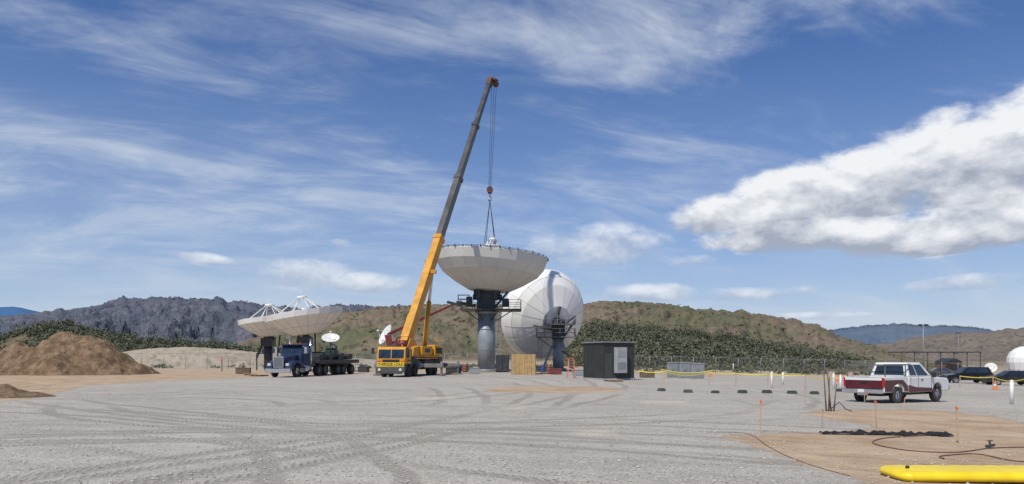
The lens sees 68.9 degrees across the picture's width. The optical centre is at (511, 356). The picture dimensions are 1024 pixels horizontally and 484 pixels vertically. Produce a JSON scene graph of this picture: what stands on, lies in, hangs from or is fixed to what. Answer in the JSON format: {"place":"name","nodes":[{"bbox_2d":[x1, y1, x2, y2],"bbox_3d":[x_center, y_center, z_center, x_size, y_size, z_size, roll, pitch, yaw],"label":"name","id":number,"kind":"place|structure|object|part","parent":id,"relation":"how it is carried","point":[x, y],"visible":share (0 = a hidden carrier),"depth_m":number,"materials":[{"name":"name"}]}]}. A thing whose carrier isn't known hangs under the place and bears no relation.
{"place":"outdoors","nodes":[
{"label":"outdoors","id":0,"kind":"place"},
{"bbox_2d":[0,307,40,315],"bbox_3d":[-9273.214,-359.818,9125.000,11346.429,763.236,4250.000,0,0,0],"label":"hill","id":1,"kind":"structure","parent":0,"point":[7,311],"depth_m":9176.20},
{"bbox_2d":[0,322,257,351],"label":"hill","id":2,"kind":"structure","parent":0,"point":[11,340],"depth_m":211.96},
{"bbox_2d":[0,317,281,353],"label":"shrubbery","id":3,"kind":"object","parent":2,"relation":"on","point":[43,331],"visible":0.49,"depth_m":220.98,"materials":[{"name":"green plant"}]},
{"bbox_2d":[0,296,401,344],"bbox_3d":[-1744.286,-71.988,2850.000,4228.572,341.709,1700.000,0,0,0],"label":"hill","id":4,"kind":"structure","parent":0,"point":[207,319],"depth_m":2502.55,"materials":[{"name":"grey stone"}]},
{"bbox_2d":[123,347,376,367],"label":"hill","id":5,"kind":"structure","parent":0,"point":[188,351],"depth_m":128.11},
{"bbox_2d":[0,359,1023,483],"bbox_3d":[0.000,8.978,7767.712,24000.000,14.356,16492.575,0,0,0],"label":"ground","id":6,"kind":"structure","parent":0,"point":[228,382],"depth_m":19.17,"materials":[{"name":"grey gravel"}]},
{"bbox_2d":[0,384,55,397],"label":"dirt mound","id":7,"kind":"object","parent":6,"relation":"on","point":[8,391],"visible":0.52,"depth_m":33.02,"materials":[{"name":"brown soil"}]},
{"bbox_2d":[0,331,160,375],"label":"dirt pile","id":8,"kind":"object","parent":6,"relation":"on","point":[62,353],"visible":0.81,"depth_m":73.16,"materials":[{"name":"brown soil"}]},
{"bbox_2d":[235,368,250,373],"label":"equipment box","id":9,"kind":"object","parent":6,"relation":"on","point":[242,370],"visible":0.91,"depth_m":76.32,"materials":[{"name":"brown wood"}]},
{"bbox_2d":[250,374,267,375],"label":"wooden pallet","id":10,"kind":"object","parent":6,"relation":"on","point":[260,375],"visible":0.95,"depth_m":68.07,"materials":[{"name":"brown wood"}]},
{"bbox_2d":[237,299,285,369],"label":"satellite antenna","id":11,"kind":"object","parent":6,"relation":"on","point":[259,326],"visible":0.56,"depth_m":95.71,"materials":[{"name":"white paint"}]},
{"bbox_2d":[265,339,327,376],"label":"semi truck","id":12,"kind":"object","parent":6,"relation":"on","point":[296,358],"visible":1,"depth_m":66.02,"materials":[{"name":"blue metal"}]},
{"bbox_2d":[264,290,342,351],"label":"satellite antenna","id":13,"kind":"object","parent":6,"relation":"on","point":[304,323],"visible":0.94,"depth_m":85.53,"materials":[{"name":"white paint"}]},
{"bbox_2d":[131,353,511,368],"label":"chain link fence","id":14,"kind":"object","parent":6,"relation":"on","point":[509,354],"visible":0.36,"depth_m":108.08,"materials":[{"name":"metal"}]},
{"bbox_2d":[312,344,358,374],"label":"flatbed trailer","id":15,"kind":"object","parent":6,"relation":"on","point":[334,360],"visible":0.69,"depth_m":73.09,"materials":[{"name":"metal"}]},
{"bbox_2d":[322,331,339,345],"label":"satellite dish","id":16,"kind":"object","parent":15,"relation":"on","point":[330,337],"visible":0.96,"depth_m":108.24,"materials":[{"name":"white paint"}]},
{"bbox_2d":[358,367,368,371],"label":"equipment box","id":17,"kind":"object","parent":6,"relation":"on","point":[363,369],"visible":0.94,"depth_m":83.96,"materials":[{"name":"metal"}]},
{"bbox_2d":[377,325,390,343],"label":"satellite dish","id":18,"kind":"object","parent":6,"relation":"on","point":[387,329],"visible":0.59,"depth_m":104.67,"materials":[{"name":"white paint"}]},
{"bbox_2d":[385,295,469,346],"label":"boom lift","id":19,"kind":"object","parent":6,"relation":"on","point":[388,338],"visible":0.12,"depth_m":90.46,"materials":[{"name":"red paint"}]},
{"bbox_2d":[372,76,498,376],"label":"mobile crane","id":20,"kind":"object","parent":6,"relation":"on","point":[406,355],"visible":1,"depth_m":72.53,"materials":[{"name":"yellow metal"}]},
{"bbox_2d":[484,201,495,244],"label":"lifting sling","id":21,"kind":"object","parent":20,"relation":"hanging from","point":[487,224],"visible":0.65,"depth_m":89.87,"materials":[{"name":"grey metal"}]},
{"bbox_2d":[446,367,461,372],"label":"equipment box","id":22,"kind":"object","parent":6,"relation":"on","point":[451,369],"visible":0.87,"depth_m":78.70,"materials":[{"name":"metal"}]},
{"bbox_2d":[462,364,467,371],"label":"steel drum","id":23,"kind":"object","parent":6,"relation":"on","point":[464,367],"visible":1,"depth_m":83.76,"materials":[{"name":"orange metal"}]},
{"bbox_2d":[469,368,479,373],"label":"equipment box","id":24,"kind":"object","parent":6,"relation":"on","point":[474,370],"visible":1,"depth_m":76.33,"materials":[{"name":"grey metal"}]},
{"bbox_2d":[437,237,548,371],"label":"satellite antenna","id":25,"kind":"object","parent":6,"relation":"on","point":[489,274],"visible":0.93,"depth_m":86.91,"materials":[{"name":"metal"}]},
{"bbox_2d":[496,355,508,371],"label":"control cabinet","id":26,"kind":"object","parent":6,"relation":"on","point":[502,363],"visible":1,"depth_m":83.97,"materials":[{"name":"grey metal"}]},
{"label":"door","id":27,"kind":"part","parent":26,"relation":"part of","materials":[{"name":"metal"}]},
{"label":"door","id":28,"kind":"part","parent":26,"relation":"part of","materials":[{"name":"metal"}]},
{"bbox_2d":[511,354,535,374],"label":"plywood crate","id":29,"kind":"object","parent":6,"relation":"on","point":[523,364],"visible":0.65,"depth_m":72.25,"materials":[{"name":"brown wood"}]},
{"bbox_2d":[501,269,583,369],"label":"satellite antenna","id":30,"kind":"object","parent":6,"relation":"on","point":[546,322],"visible":0.99,"depth_m":102.03,"materials":[{"name":"white paint"}]},
{"bbox_2d":[540,365,545,372],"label":"steel drum","id":31,"kind":"object","parent":6,"relation":"on","point":[542,368],"visible":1,"depth_m":82.88,"materials":[{"name":"blue metal"}]},
{"bbox_2d":[546,365,551,373],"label":"steel drum","id":32,"kind":"object","parent":6,"relation":"on","point":[548,367],"visible":0.7,"depth_m":78.17,"materials":[{"name":"orange metal"}]},
{"bbox_2d":[151,363,949,375],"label":"weeds","id":33,"kind":"object","parent":6,"relation":"on","point":[660,368],"visible":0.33,"depth_m":115.48,"materials":[{"name":"green plant"}]},
{"bbox_2d":[550,368,561,373],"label":"equipment box","id":34,"kind":"object","parent":6,"relation":"on","point":[555,370],"visible":0.98,"depth_m":76.49,"materials":[{"name":"red paint"}]},
{"bbox_2d":[567,358,575,377],"bbox_3d":[5.062,1.000,63.848,0.708,1.750,0.947,0,0,0],"label":"step ladder","id":35,"kind":"object","parent":6,"relation":"on","point":[574,375],"visible":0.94,"depth_m":63.62,"materials":[{"name":"metal"}]},
{"bbox_2d":[572,369,582,375],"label":"equipment box","id":36,"kind":"object","parent":6,"relation":"on","point":[578,372],"visible":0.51,"depth_m":71.71,"materials":[{"name":"grey metal"}]},
{"bbox_2d":[581,341,635,379],"bbox_3d":[8.223,0.352,62.941,3.250,3.170,3.915,0,0,-24],"label":"equipment shelter","id":37,"kind":"object","parent":6,"relation":"on","point":[603,360],"visible":1,"depth_m":61.56,"materials":[{"name":"grey metal"}]},
{"bbox_2d":[605,353,612,377],"bbox_3d":[7.919,0.767,61.166,0.750,2.050,0.050,0,0,-24],"label":"door","id":38,"kind":"structure","parent":37,"relation":"in","point":[608,356],"depth_m":61.15,"materials":[{"name":"grey metal"}]},
{"bbox_2d":[604,379,622,381],"bbox_3d":[7.776,1.851,57.294,1.200,0.135,1.100,0,0,-11],"label":"wooden pallet","id":39,"kind":"object","parent":6,"relation":"on","point":[613,380],"visible":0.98,"depth_m":56.83,"materials":[{"name":"brown wood"}]},
{"bbox_2d":[639,371,654,376],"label":"equipment box","id":40,"kind":"object","parent":6,"relation":"on","point":[643,374],"visible":0.73,"depth_m":71.05,"materials":[{"name":"brown wood"}]},
{"bbox_2d":[665,362,677,378],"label":"electrical cabinet","id":41,"kind":"object","parent":6,"relation":"on","point":[672,366],"visible":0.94,"depth_m":69.05,"materials":[{"name":"grey metal"}]},
{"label":"door","id":42,"kind":"part","parent":41,"relation":"part of","materials":[{"name":"grey metal"}]},
{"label":"door","id":43,"kind":"part","parent":41,"relation":"part of","materials":[{"name":"grey metal"}]},
{"bbox_2d":[678,362,690,378],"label":"electrical cabinet","id":44,"kind":"object","parent":6,"relation":"on","point":[684,366],"visible":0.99,"depth_m":68.09,"materials":[{"name":"grey metal"}]},
{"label":"door","id":45,"kind":"part","parent":44,"relation":"part of","materials":[{"name":"grey metal"}]},
{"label":"door","id":46,"kind":"part","parent":44,"relation":"part of","materials":[{"name":"grey metal"}]},
{"bbox_2d":[661,369,711,380],"bbox_3d":[14.366,1.562,61.410,4.227,1.089,0.050,0,0,-1],"label":"caution tape","id":47,"kind":"object","parent":6,"relation":"on","point":[681,372],"visible":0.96,"depth_m":61.40,"materials":[{"name":"yellow plastic"}]},
{"bbox_2d":[683,389,692,392],"bbox_3d":[9.507,1.874,40.332,0.472,0.170,0.352,0,0,0],"label":"valve box","id":48,"kind":"object","parent":6,"relation":"on","point":[687,391],"visible":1,"depth_m":40.18,"materials":[{"name":"green plastic"}]},
{"bbox_2d":[690,363,705,379],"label":"electrical cabinet","id":49,"kind":"object","parent":6,"relation":"on","point":[696,367],"visible":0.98,"depth_m":67.18,"materials":[{"name":"grey metal"}]},
{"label":"door","id":50,"kind":"part","parent":49,"relation":"part of","materials":[{"name":"grey metal"}]},
{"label":"door","id":51,"kind":"part","parent":49,"relation":"part of","materials":[{"name":"grey metal"}]},
{"bbox_2d":[637,370,845,388],"bbox_3d":[15.549,1.589,50.671,13.967,1.298,2.474,0,0,9],"label":"caution tape","id":52,"kind":"object","parent":6,"relation":"on","point":[767,374],"visible":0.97,"depth_m":50.08,"materials":[{"name":"yellow plastic"}]},
{"bbox_2d":[760,400,761,432],"bbox_3d":[6.181,1.486,18.515,0.068,0.811,0.024,0,0,0],"label":"survey stake","id":53,"kind":"object","parent":6,"relation":"on","point":[760,415],"visible":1,"depth_m":18.51,"materials":[{"name":"brown wood"}]},
{"bbox_2d":[771,371,772,387],"bbox_3d":[17.586,1.571,50.554,0.144,1.119,0.144,0,0,0],"label":"white bollard","id":54,"kind":"object","parent":6,"relation":"on","point":[771,380],"visible":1,"depth_m":50.49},
{"bbox_2d":[733,432,849,475],"bbox_3d":[5.263,1.872,15.072,0.939,0.035,6.762,0,0,0],"label":"edge cloth","id":55,"kind":"object","parent":6,"relation":"on","point":[793,458],"visible":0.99,"depth_m":13.56,"materials":[{"name":"black fabric"}]},
{"bbox_2d":[786,390,797,393],"bbox_3d":[15.670,2.002,41.787,0.483,0.174,0.360,0,0,-18],"label":"valve box","id":56,"kind":"object","parent":6,"relation":"on","point":[792,392],"visible":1,"depth_m":41.64,"materials":[{"name":"green plastic"}]},
{"bbox_2d":[634,355,1007,375],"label":"chain link fence","id":57,"kind":"object","parent":6,"relation":"on","point":[793,364],"visible":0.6,"depth_m":110.81,"materials":[{"name":"metal"}]},
{"bbox_2d":[833,373,834,388],"bbox_3d":[22.005,1.679,51.089,0.144,1.095,0.144,0,0,0],"label":"white bollard","id":58,"kind":"object","parent":6,"relation":"on","point":[833,381],"visible":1,"depth_m":51.03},
{"bbox_2d":[823,369,851,411],"bbox_3d":[11.839,1.238,27.198,0.966,1.575,0.183,0,0,13],"label":"pipe bundle","id":59,"kind":"object","parent":6,"relation":"on","point":[829,400],"visible":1,"depth_m":27.22,"materials":[{"name":"grey metal"}]},
{"bbox_2d":[839,375,841,388],"bbox_3d":[20.465,1.661,46.511,0.144,1.063,0.144,0,0,0],"label":"white bollard","id":60,"kind":"object","parent":6,"relation":"on","point":[840,381],"visible":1,"depth_m":46.45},
{"bbox_2d":[874,400,876,430],"bbox_3d":[9.211,1.533,18.864,0.068,0.839,0.024,-2,0,-16],"label":"survey stake","id":61,"kind":"object","parent":6,"relation":"on","point":[875,402],"visible":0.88,"depth_m":18.85,"materials":[{"name":"brown wood"}]},
{"bbox_2d":[819,429,953,435],"bbox_3d":[9.271,1.882,18.556,3.338,0.173,0.556,0,0,-4],"label":"silt fabric","id":62,"kind":"object","parent":6,"relation":"on","point":[901,432],"visible":1,"depth_m":18.48,"materials":[{"name":"black fabric"}]},
{"bbox_2d":[842,362,949,402],"bbox_3d":[18.354,1.218,35.578,6.111,1.860,2.380,0,0,-34],"label":"pickup truck","id":63,"kind":"object","parent":6,"relation":"on","point":[896,382],"visible":0.98,"depth_m":34.65,"materials":[{"name":"white paint"}]},
{"bbox_2d":[918,324,927,366],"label":"light pole","id":64,"kind":"object","parent":6,"relation":"on","point":[923,339],"visible":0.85,"depth_m":149.91,"materials":[{"name":"metal"}]},
{"bbox_2d":[888,352,980,374],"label":"parking canopy","id":65,"kind":"object","parent":6,"relation":"on","point":[940,356],"visible":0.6,"depth_m":117.94,"materials":[{"name":"metal"}]},
{"bbox_2d":[928,368,954,374],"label":"parked car","id":66,"kind":"object","parent":6,"relation":"on","point":[945,371],"visible":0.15,"depth_m":118.05,"materials":[{"name":"grey paint"}]},
{"bbox_2d":[872,435,1023,452],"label":"air hose","id":67,"kind":"object","parent":6,"relation":"on","point":[935,451],"visible":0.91,"depth_m":15.75,"materials":[{"name":"black rubber"}]},
{"bbox_2d":[934,358,962,375],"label":"storage shed","id":68,"kind":"structure","parent":6,"relation":"on","point":[956,361],"depth_m":123.58,"materials":[{"name":"brown paint"}]},
{"bbox_2d":[880,465,1023,482],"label":"inflatable boom","id":69,"kind":"object","parent":6,"relation":"on","point":[962,473],"visible":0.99,"depth_m":11.22,"materials":[{"name":"yellow plastic"}]},
{"bbox_2d":[955,406,959,442],"bbox_3d":[10.130,1.552,16.950,0.068,0.839,0.024,-3,-1,-7],"label":"survey stake","id":70,"kind":"object","parent":6,"relation":"on","point":[956,408],"visible":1,"depth_m":16.94,"materials":[{"name":"brown wood"}]},
{"bbox_2d":[957,332,960,359],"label":"light pole","id":71,"kind":"object","parent":6,"relation":"on","point":[958,344],"visible":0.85,"depth_m":164.96,"materials":[{"name":"metal"}]},
{"bbox_2d":[939,367,993,382],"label":"parked car","id":72,"kind":"object","parent":6,"relation":"on","point":[955,377],"visible":0.64,"depth_m":77.05,"materials":[{"name":"paint"}]},
{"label":"side window","id":73,"kind":"part","parent":72,"relation":"part of","materials":[{"name":"blue glass"}]},
{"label":"side window","id":74,"kind":"part","parent":72,"relation":"part of","materials":[{"name":"blue glass"}]},
{"bbox_2d":[939,453,1023,461],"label":"air hose","id":75,"kind":"object","parent":6,"relation":"on","point":[979,454],"visible":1,"depth_m":14.46,"materials":[{"name":"red rubber"}]},
{"bbox_2d":[985,440,994,446],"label":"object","id":76,"kind":"object","parent":6,"relation":"on","point":[989,445],"visible":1,"depth_m":16.16,"materials":[{"name":"green metal"}]},
{"bbox_2d":[985,363,996,371],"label":"satellite dish","id":77,"kind":"object","parent":6,"relation":"on","point":[992,367],"visible":0.79,"depth_m":112.08,"materials":[{"name":"white paint"}]},
{"bbox_2d":[960,376,1023,388],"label":"caution tape","id":78,"kind":"object","parent":6,"relation":"on","point":[990,377],"visible":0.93,"depth_m":57.76,"materials":[{"name":"yellow plastic"}]},
{"bbox_2d":[979,370,1023,384],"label":"parked car","id":79,"kind":"object","parent":6,"relation":"on","point":[1007,375],"visible":0.84,"depth_m":71.98,"materials":[{"name":"paint"}]},
{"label":"side window","id":80,"kind":"part","parent":79,"relation":"part of","materials":[{"name":"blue glass"}]},
{"bbox_2d":[1009,380,1013,404],"bbox_3d":[23.517,1.682,35.138,0.180,1.154,0.180,0,0,0],"label":"white bollard","id":81,"kind":"object","parent":6,"relation":"on","point":[1011,392],"visible":1,"depth_m":35.07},
{"bbox_2d":[1006,346,1023,370],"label":"radome","id":82,"kind":"object","parent":6,"relation":"on","point":[1015,360],"visible":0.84,"depth_m":107.16,"materials":[{"name":"white plastic"}]},
{"bbox_2d":[0,0,1023,330],"label":"sky","id":83,"kind":"structure","parent":0,"point":[830,164],"materials":[{"name":"blue"}]},
{"bbox_2d":[233,300,933,361],"bbox_3d":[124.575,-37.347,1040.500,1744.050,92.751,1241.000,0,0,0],"label":"hill","id":84,"kind":"structure","parent":0,"point":[453,341],"depth_m":614.18,"materials":[{"name":"green plant"}]},
{"bbox_2d":[318,301,894,359],"bbox_3d":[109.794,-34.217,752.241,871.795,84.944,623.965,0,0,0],"label":"shrubbery","id":85,"kind":"object","parent":84,"relation":"on","point":[783,328],"visible":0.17,"depth_m":608.10,"materials":[{"name":"green plant"}]},
{"bbox_2d":[564,328,934,371],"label":"hill","id":86,"kind":"structure","parent":0,"point":[931,365],"depth_m":181.90,"materials":[{"name":"green plant"}]},
{"bbox_2d":[564,316,870,372],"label":"shrubbery","id":87,"kind":"object","parent":86,"relation":"on","point":[744,347],"visible":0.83,"depth_m":183.12,"materials":[{"name":"green plant"}]},
{"bbox_2d":[831,323,990,344],"bbox_3d":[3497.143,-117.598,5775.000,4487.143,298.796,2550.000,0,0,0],"label":"hill","id":88,"kind":"structure","parent":0,"point":[878,334],"depth_m":5586.96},
{"bbox_2d":[104,295,991,330],"bbox_3d":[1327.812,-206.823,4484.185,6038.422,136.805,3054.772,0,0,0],"label":"distant trees","id":89,"kind":"object","parent":88,"relation":"on","point":[830,329],"visible":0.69,"depth_m":5865.34,"materials":[{"name":"green plant"}]},
{"bbox_2d":[875,327,1023,360],"bbox_3d":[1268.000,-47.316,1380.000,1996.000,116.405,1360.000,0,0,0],"label":"hill","id":90,"kind":"structure","parent":0,"point":[998,345],"depth_m":959.32,"materials":[{"name":"brown soil"}]}
]}

